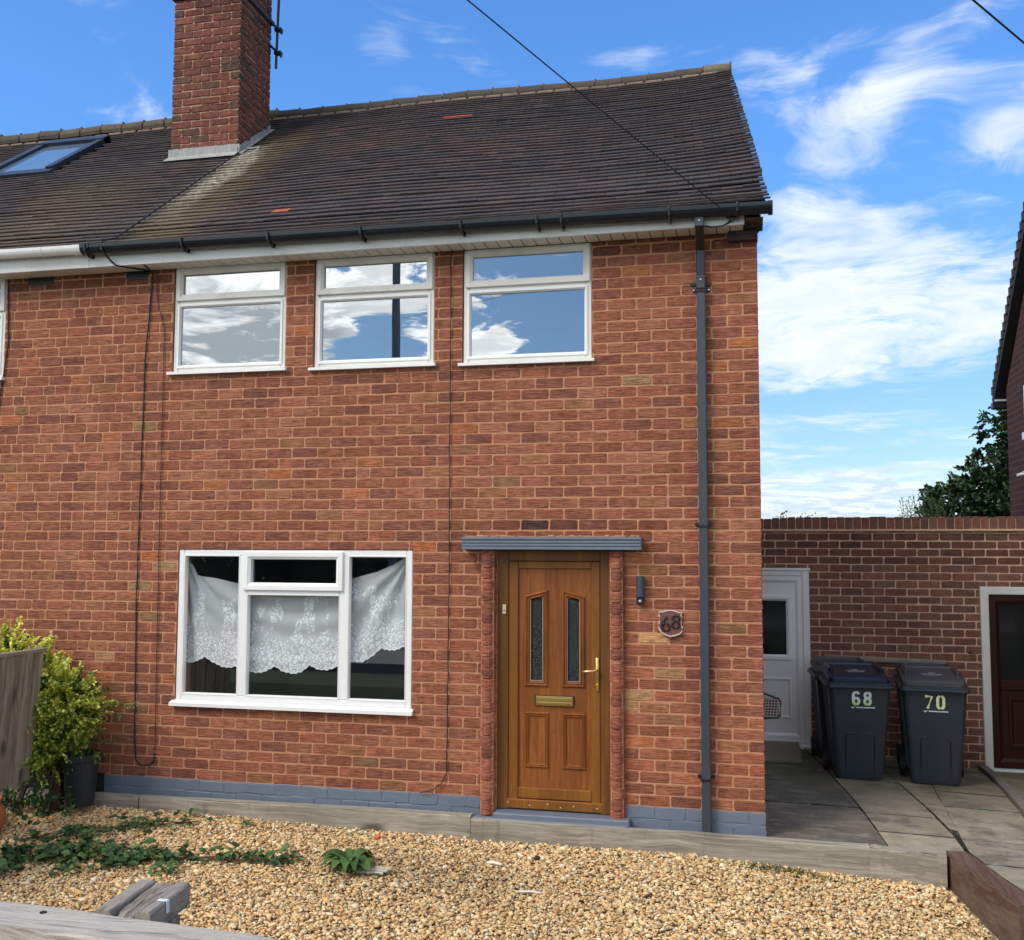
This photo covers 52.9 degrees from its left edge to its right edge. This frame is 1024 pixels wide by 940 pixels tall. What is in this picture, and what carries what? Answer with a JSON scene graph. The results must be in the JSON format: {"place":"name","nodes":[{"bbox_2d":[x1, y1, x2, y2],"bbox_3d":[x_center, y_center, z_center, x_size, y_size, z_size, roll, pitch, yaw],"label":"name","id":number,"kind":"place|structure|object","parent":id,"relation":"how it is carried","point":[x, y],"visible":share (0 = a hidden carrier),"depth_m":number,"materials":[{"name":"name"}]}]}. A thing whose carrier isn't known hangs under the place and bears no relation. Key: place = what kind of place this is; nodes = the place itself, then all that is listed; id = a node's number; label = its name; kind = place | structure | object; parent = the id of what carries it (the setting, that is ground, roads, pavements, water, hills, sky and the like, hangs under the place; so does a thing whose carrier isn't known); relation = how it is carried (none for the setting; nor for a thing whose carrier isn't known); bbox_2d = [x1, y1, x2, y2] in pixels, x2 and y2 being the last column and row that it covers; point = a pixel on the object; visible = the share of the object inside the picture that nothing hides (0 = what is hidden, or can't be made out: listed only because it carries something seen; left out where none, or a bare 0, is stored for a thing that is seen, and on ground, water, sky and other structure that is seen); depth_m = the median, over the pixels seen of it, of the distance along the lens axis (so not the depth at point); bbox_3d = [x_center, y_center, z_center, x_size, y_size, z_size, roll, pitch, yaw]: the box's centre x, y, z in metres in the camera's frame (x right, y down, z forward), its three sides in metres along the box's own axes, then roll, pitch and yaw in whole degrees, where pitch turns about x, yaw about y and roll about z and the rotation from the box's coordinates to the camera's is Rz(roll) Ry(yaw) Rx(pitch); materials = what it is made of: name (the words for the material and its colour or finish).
{"place":"outdoors","nodes":[
{"label":"outdoors","id":0,"kind":"place"},
{"bbox_2d":[0,800,998,939],"bbox_3d":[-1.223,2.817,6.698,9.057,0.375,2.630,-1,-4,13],"label":"gravel","id":1,"kind":"structure","parent":0,"point":[549,891],"depth_m":6.84,"materials":[{"name":"stone"}]},
{"bbox_2d":[0,794,5,829],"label":"terracotta pot","id":2,"kind":"object","parent":1,"relation":"on","point":[2,814],"visible":1,"depth_m":7.81,"materials":[{"name":"orange ceramic"}]},
{"bbox_2d":[0,648,46,791],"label":"fence panel","id":3,"kind":"object","parent":1,"relation":"on","point":[20,674],"visible":1,"depth_m":7.97,"materials":[{"name":"grey wood"}]},
{"bbox_2d":[0,783,76,825],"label":"ivy plant","id":4,"kind":"object","parent":1,"relation":"on","point":[34,801],"visible":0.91,"depth_m":8.12,"materials":[{"name":"green plant"}]},
{"bbox_2d":[49,766,64,812],"bbox_3d":[-3.732,2.646,8.442,0.100,0.420,0.070,-1,-4,13],"label":"timber stake","id":5,"kind":"object","parent":1,"relation":"on","point":[54,805],"visible":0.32,"depth_m":8.41,"materials":[{"name":"brown wood"}]},
{"bbox_2d":[0,616,138,811],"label":"variegated bush","id":6,"kind":"object","parent":1,"relation":"on","point":[66,705],"visible":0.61,"depth_m":8.34,"materials":[{"name":"green plant"}]},
{"bbox_2d":[60,749,101,807],"bbox_3d":[-3.526,2.523,8.409,0.320,0.420,0.320,-1,-4,13],"label":"plant pot","id":7,"kind":"object","parent":1,"relation":"on","point":[81,778],"visible":0.82,"depth_m":8.31,"materials":[{"name":"plastic"}]},
{"bbox_2d":[24,788,142,809],"bbox_3d":[-3.596,2.826,8.619,1.080,0.260,0.084,-1,-4,13],"label":"timber sleeper","id":8,"kind":"object","parent":1,"relation":"on","point":[120,800],"visible":0.31,"depth_m":8.52,"materials":[{"name":"grey wood"}]},
{"bbox_2d":[0,829,178,876],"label":"bramble","id":9,"kind":"object","parent":1,"relation":"on","point":[71,852],"visible":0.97,"depth_m":7.32,"materials":[{"name":"green plant"}]},
{"bbox_2d":[13,807,213,840],"bbox_3d":[-3.054,2.742,7.946,1.446,0.140,0.365,2,-5,-18],"label":"bramble","id":10,"kind":"object","parent":1,"relation":"on","point":[75,828],"visible":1,"depth_m":7.94,"materials":[{"name":"green plant"}]},
{"bbox_2d":[96,841,303,865],"bbox_3d":[-2.203,2.748,7.352,1.438,0.134,0.370,0,-4,-2],"label":"bramble","id":11,"kind":"object","parent":1,"relation":"on","point":[190,856],"visible":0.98,"depth_m":7.32,"materials":[{"name":"green plant"}]},
{"bbox_2d":[240,819,254,824],"bbox_3d":[-2.079,2.762,8.054,0.096,0.037,0.112,4,-6,-43],"label":"weed","id":12,"kind":"object","parent":1,"relation":"on","point":[247,822],"visible":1,"depth_m":8.05,"materials":[{"name":"green plant"}]},
{"bbox_2d":[139,794,472,838],"bbox_3d":[-1.683,2.811,8.178,2.825,0.321,0.084,-1,-4,13],"label":"timber sleeper","id":13,"kind":"object","parent":1,"relation":"on","point":[429,822],"visible":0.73,"depth_m":8.09,"materials":[{"name":"grey wood"}]},
{"bbox_2d":[318,848,377,873],"bbox_3d":[-1.147,2.721,7.191,0.430,0.116,0.429,-1,-4,13],"label":"dock weed","id":14,"kind":"object","parent":1,"relation":"on","point":[358,860],"visible":1,"depth_m":7.11,"materials":[{"name":"green plant"}]},
{"bbox_2d":[360,866,391,874],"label":"wood splinters","id":15,"kind":"object","parent":1,"relation":"on","point":[381,870],"visible":0.7,"depth_m":7.08,"materials":[{"name":"beige wood"}]},
{"bbox_2d":[420,876,432,882],"bbox_3d":[-0.577,2.775,6.980,0.113,0.023,0.022,-3,-6,39],"label":"stick","id":16,"kind":"object","parent":1,"relation":"on","point":[426,878],"visible":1,"depth_m":6.97,"materials":[{"name":"brown wood"}]},
{"bbox_2d":[487,861,501,865],"bbox_3d":[-0.123,2.781,7.281,0.114,0.023,0.026,-2,-5,22],"label":"stick","id":17,"kind":"object","parent":1,"relation":"on","point":[494,863],"visible":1,"depth_m":7.28,"materials":[{"name":"beige wood"}]},
{"bbox_2d":[518,890,540,893],"bbox_3d":[0.117,2.774,6.768,0.151,0.018,0.020,0,-4,9],"label":"stick","id":18,"kind":"object","parent":1,"relation":"on","point":[527,891],"visible":1,"depth_m":6.76,"materials":[{"name":"beige wood"}]},
{"bbox_2d":[471,816,869,880],"bbox_3d":[1.098,2.794,7.501,2.870,0.345,0.085,-1,-4,12],"label":"timber sleeper","id":19,"kind":"object","parent":1,"relation":"on","point":[843,858],"visible":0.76,"depth_m":7.43,"materials":[{"name":"grey wood"}]},
{"bbox_2d":[709,858,869,886],"bbox_3d":[1.899,2.787,7.157,1.188,0.120,0.234,-2,-5,21],"label":"grass tuft","id":20,"kind":"object","parent":1,"relation":"on","point":[790,869],"visible":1,"depth_m":7.18,"materials":[{"name":"green plant"}]},
{"bbox_2d":[870,844,947,889],"bbox_3d":[2.736,2.775,7.105,0.496,0.310,0.087,-1,-5,19],"label":"timber sleeper","id":21,"kind":"object","parent":1,"relation":"on","point":[914,866],"visible":0.79,"depth_m":7.07,"materials":[{"name":"grey wood"}]},
{"bbox_2d":[946,851,1023,939],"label":"timber sleeper","id":22,"kind":"object","parent":1,"relation":"on","point":[993,901],"visible":0.91,"depth_m":6.48,"materials":[{"name":"brown wood"}]},
{"bbox_2d":[0,0,1023,518],"label":"sky","id":23,"kind":"structure","parent":0,"point":[888,135],"materials":[{"name":"blue"}]},
{"bbox_2d":[765,748,1023,891],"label":"paving","id":24,"kind":"structure","parent":0,"point":[977,811],"depth_m":8.24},
{"bbox_2d":[764,741,802,763],"bbox_3d":[2.640,2.944,10.783,0.750,0.042,1.000,-1,-4,13],"label":"door slab step","id":25,"kind":"object","parent":24,"relation":"on","point":[782,752],"depth_m":10.60,"materials":[{"name":"concrete"}]},
{"bbox_2d":[807,656,866,759],"bbox_3d":[3.366,2.455,10.511,0.600,1.025,0.787,-1,-4,10],"label":"wheelie bin","id":26,"kind":"object","parent":24,"relation":"on","point":[819,741],"visible":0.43,"depth_m":10.48,"materials":[{"name":"black plastic"}]},
{"bbox_2d":[819,662,893,779],"bbox_3d":[3.248,2.368,9.722,0.600,1.025,0.787,-1,-4,11],"label":"wheelie bin","id":27,"kind":"object","parent":24,"relation":"on","point":[856,698],"visible":1,"depth_m":9.46,"materials":[{"name":"plastic"}]},
{"bbox_2d":[893,662,948,763],"bbox_3d":[4.174,2.488,10.321,0.600,1.025,0.787,-1,-5,15],"label":"wheelie bin","id":28,"kind":"object","parent":24,"relation":"on","point":[900,748],"visible":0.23,"depth_m":10.55,"materials":[{"name":"black plastic"}]},
{"bbox_2d":[895,665,970,784],"bbox_3d":[3.910,2.370,9.567,0.600,1.025,0.787,-1,-5,17],"label":"wheelie bin","id":29,"kind":"object","parent":24,"relation":"on","point":[933,700],"visible":1,"depth_m":9.31,"materials":[{"name":"plastic"}]},
{"bbox_2d":[978,764,1023,816],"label":"kerb edging","id":30,"kind":"object","parent":24,"relation":"on","point":[1015,798],"visible":0.82,"depth_m":9.26,"materials":[{"name":"concrete"}]},
{"bbox_2d":[991,202,1023,516],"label":"neighbouring house","id":31,"kind":"structure","parent":0,"point":[1007,390],"depth_m":14.14,"materials":[{"name":"brick"}]},
{"bbox_3d":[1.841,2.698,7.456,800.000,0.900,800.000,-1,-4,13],"label":"ground","id":32,"kind":"structure","parent":0,"visible":0},
{"bbox_2d":[0,900,276,939],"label":"knee rail","id":33,"kind":"object","parent":32,"relation":"on","point":[20,921],"visible":1,"depth_m":2.22,"materials":[{"name":"grey wood"}]},
{"bbox_2d":[95,879,189,924],"bbox_3d":[-0.865,1.423,2.387,0.164,0.854,0.219,-1,-4,13],"label":"rotten rail stub","id":34,"kind":"object","parent":32,"relation":"on","point":[146,899],"visible":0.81,"depth_m":2.41,"materials":[{"name":"grey wood"}]},
{"bbox_2d":[0,0,772,836],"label":"semi detached house","id":35,"kind":"structure","parent":32,"relation":"on","point":[574,470],"depth_m":8.47,"materials":[{"name":"brick"}]},
{"bbox_2d":[0,280,6,380],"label":"window","id":36,"kind":"structure","parent":35,"relation":"in","point":[3,283],"depth_m":9.27,"materials":[{"name":"white plastic"}]},
{"bbox_2d":[0,279,8,396],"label":"cable","id":37,"kind":"object","parent":35,"relation":"attached to","point":[8,337],"visible":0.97,"depth_m":9.21,"materials":[{"name":"grey plastic"}]},
{"bbox_2d":[134,264,154,765],"bbox_3d":[-3.102,0.359,8.684,0.228,4.230,0.183,-1,-4,13],"label":"cable","id":38,"kind":"object","parent":35,"relation":"attached to","point":[136,760],"visible":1,"depth_m":8.77,"materials":[{"name":"brown plastic"}]},
{"bbox_2d":[154,271,164,749],"bbox_3d":[-3.032,0.285,8.761,0.122,4.120,0.007,-1,-4,13],"label":"cable","id":39,"kind":"object","parent":35,"relation":"attached to","point":[159,513],"visible":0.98,"depth_m":8.75,"materials":[{"name":"black plastic"}]},
{"bbox_2d":[100,152,238,271],"bbox_3d":[-3.074,-2.587,9.868,0.343,1.880,2.336,-1,-4,13],"label":"cable","id":40,"kind":"object","parent":35,"relation":"attached to","point":[139,221],"visible":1,"depth_m":9.33,"materials":[{"name":"black plastic"}]},
{"bbox_2d":[166,262,287,374],"bbox_3d":[-2.406,-1.284,8.767,1.098,0.935,0.120,-1,-4,13],"label":"window","id":41,"kind":"structure","parent":35,"relation":"in","point":[262,297],"depth_m":8.76,"materials":[{"name":"white plastic"}]},
{"bbox_2d":[239,146,259,157],"bbox_3d":[-2.809,-3.411,11.040,0.154,0.233,0.295,0,-4,4],"label":"cable","id":42,"kind":"object","parent":35,"relation":"on","point":[258,147],"visible":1,"depth_m":11.03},
{"bbox_2d":[268,0,282,68],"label":"tv aerial","id":43,"kind":"object","parent":35,"relation":"attached to","point":[277,30],"visible":1,"depth_m":12.00,"materials":[{"name":"metal"}]},
{"bbox_2d":[168,550,413,715],"bbox_3d":[-1.806,1.304,8.422,2.122,1.295,0.120,-1,-4,13],"label":"window","id":44,"kind":"structure","parent":35,"relation":"in","point":[342,588],"depth_m":8.40,"materials":[{"name":"white plastic"}]},
{"bbox_2d":[186,558,405,673],"bbox_3d":[-1.800,1.199,8.506,1.980,0.974,0.042,-1,-4,13],"label":"lace curtain","id":45,"kind":"object","parent":35,"relation":"attached to","point":[293,634],"visible":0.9,"depth_m":8.49,"materials":[{"name":"white fabric"}]},
{"bbox_2d":[308,253,435,370],"bbox_3d":[-1.138,-1.296,8.473,1.095,0.942,0.120,-1,-4,13],"label":"window","id":46,"kind":"structure","parent":35,"relation":"in","point":[414,290],"depth_m":8.46,"materials":[{"name":"white plastic"}]},
{"bbox_2d":[420,250,451,792],"bbox_3d":[-0.601,0.368,8.177,0.225,4.319,0.022,-1,-4,10],"label":"cable","id":47,"kind":"object","parent":35,"relation":"attached to","point":[449,530],"visible":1,"depth_m":8.15,"materials":[{"name":"black plastic"}]},
{"bbox_2d":[503,604,505,613],"bbox_3d":[-0.060,1.086,8.030,0.028,0.074,0.020,-1,-4,13],"label":"doorbell","id":48,"kind":"object","parent":35,"relation":"attached to","point":[504,608],"visible":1,"depth_m":8.02,"materials":[{"name":"beige plastic"}]},
{"bbox_2d":[458,243,594,366],"bbox_3d":[0.116,-1.308,8.182,1.097,0.950,0.120,-1,-4,13],"label":"window","id":49,"kind":"structure","parent":35,"relation":"in","point":[570,282],"depth_m":8.17,"materials":[{"name":"white plastic"}]},
{"bbox_2d":[497,550,610,814],"bbox_3d":[0.314,1.612,7.924,0.890,1.984,0.144,-1,-4,13],"label":"door","id":50,"kind":"structure","parent":35,"relation":"in","point":[553,649],"depth_m":7.93,"materials":[{"name":"brown wood"}]},
{"bbox_2d":[636,576,644,603],"bbox_3d":[0.968,0.906,7.757,0.062,0.211,0.073,-1,-4,13],"label":"wall light","id":51,"kind":"object","parent":35,"relation":"attached to","point":[640,598],"visible":1,"depth_m":7.73,"materials":[{"name":"plastic"}]},
{"bbox_2d":[658,610,682,636],"bbox_3d":[1.188,1.149,7.705,0.186,0.204,0.032,-1,-4,13],"label":"house number plaque","id":52,"kind":"object","parent":35,"relation":"attached to","point":[670,623],"visible":1,"depth_m":7.70,"materials":[{"name":"pink ceramic"}]},
{"bbox_2d":[705,220,729,227],"bbox_3d":[1.535,-1.844,7.664,0.192,0.075,0.016,-1,-5,16],"label":"cable","id":53,"kind":"object","parent":35,"relation":"attached to","point":[717,226],"visible":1,"depth_m":7.66,"materials":[{"name":"black plastic"}]},
{"bbox_2d":[726,216,735,221],"bbox_3d":[1.628,-1.862,7.633,0.085,0.050,0.033,-1,-4,13],"label":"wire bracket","id":54,"kind":"object","parent":35,"relation":"attached to","point":[731,218],"visible":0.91,"depth_m":7.62,"materials":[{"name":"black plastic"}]},
{"bbox_2d":[764,693,781,718],"bbox_3d":[2.207,2.056,8.978,0.285,0.235,0.045,-1,-4,13],"label":"wire basket","id":55,"kind":"object","parent":35,"relation":"attached to","point":[771,708],"visible":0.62,"depth_m":8.96,"materials":[{"name":"metal"}]},
{"bbox_2d":[778,510,815,517],"bbox_3d":[3.292,1.929,11.916,0.498,2.923,0.096,-1,-4,13],"label":"sprig","id":56,"kind":"object","parent":32,"relation":"on","point":[787,516],"visible":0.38,"depth_m":12.03,"materials":[{"name":"green plant"}]},
{"bbox_2d":[761,516,1023,772],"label":"garden wall","id":57,"kind":"structure","parent":32,"relation":"on","point":[950,590],"depth_m":11.11,"materials":[{"name":"brick"}]},
{"bbox_2d":[762,568,811,748],"bbox_3d":[2.807,2.069,11.398,0.983,1.962,0.100,-1,-4,13],"label":"side door","id":58,"kind":"structure","parent":57,"relation":"in","point":[785,591],"depth_m":11.34,"materials":[{"name":"white plastic"}]},
{"bbox_2d":[824,654,945,663],"bbox_3d":[4.017,2.046,11.098,1.243,0.080,0.030,-1,-4,13],"label":"wooden batten","id":59,"kind":"object","parent":57,"relation":"attached to","point":[887,659],"visible":0.64,"depth_m":11.06,"materials":[{"name":"brown wood"}]},
{"bbox_2d":[979,587,1023,772],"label":"side door","id":60,"kind":"structure","parent":57,"relation":"in","point":[1001,608],"depth_m":10.83,"materials":[{"name":"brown wood"}]},
{"bbox_2d":[897,493,967,517],"bbox_3d":[7.582,2.194,18.504,1.243,3.628,0.178,-1,-4,13],"label":"feathery shrub","id":61,"kind":"object","parent":32,"relation":"on","point":[920,511],"visible":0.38,"depth_m":18.65,"materials":[{"name":"green plant"}]},
{"bbox_2d":[915,406,1010,517],"bbox_3d":[9.563,1.127,19.246,4.128,5.894,2.386,1,-4,-13],"label":"tree","id":62,"kind":"object","parent":32,"relation":"on","point":[989,496],"visible":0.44,"depth_m":19.20,"materials":[{"name":"green plant"}]},
{"bbox_3d":[-10.135,-3.406,-5.761,0.280,9.380,0.280,-1,-4,13],"label":"telegraph pole","id":63,"kind":"object","parent":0,"visible":0},
{"bbox_2d":[467,0,723,210],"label":"cable","id":64,"kind":"object","parent":63,"relation":"attached to","point":[481,11],"visible":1,"depth_m":6.32,"materials":[{"name":"black plastic"}]},
{"bbox_2d":[972,0,1023,43],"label":"cable","id":65,"kind":"object","parent":63,"relation":"attached to","point":[997,20],"visible":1,"depth_m":3.93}
]}

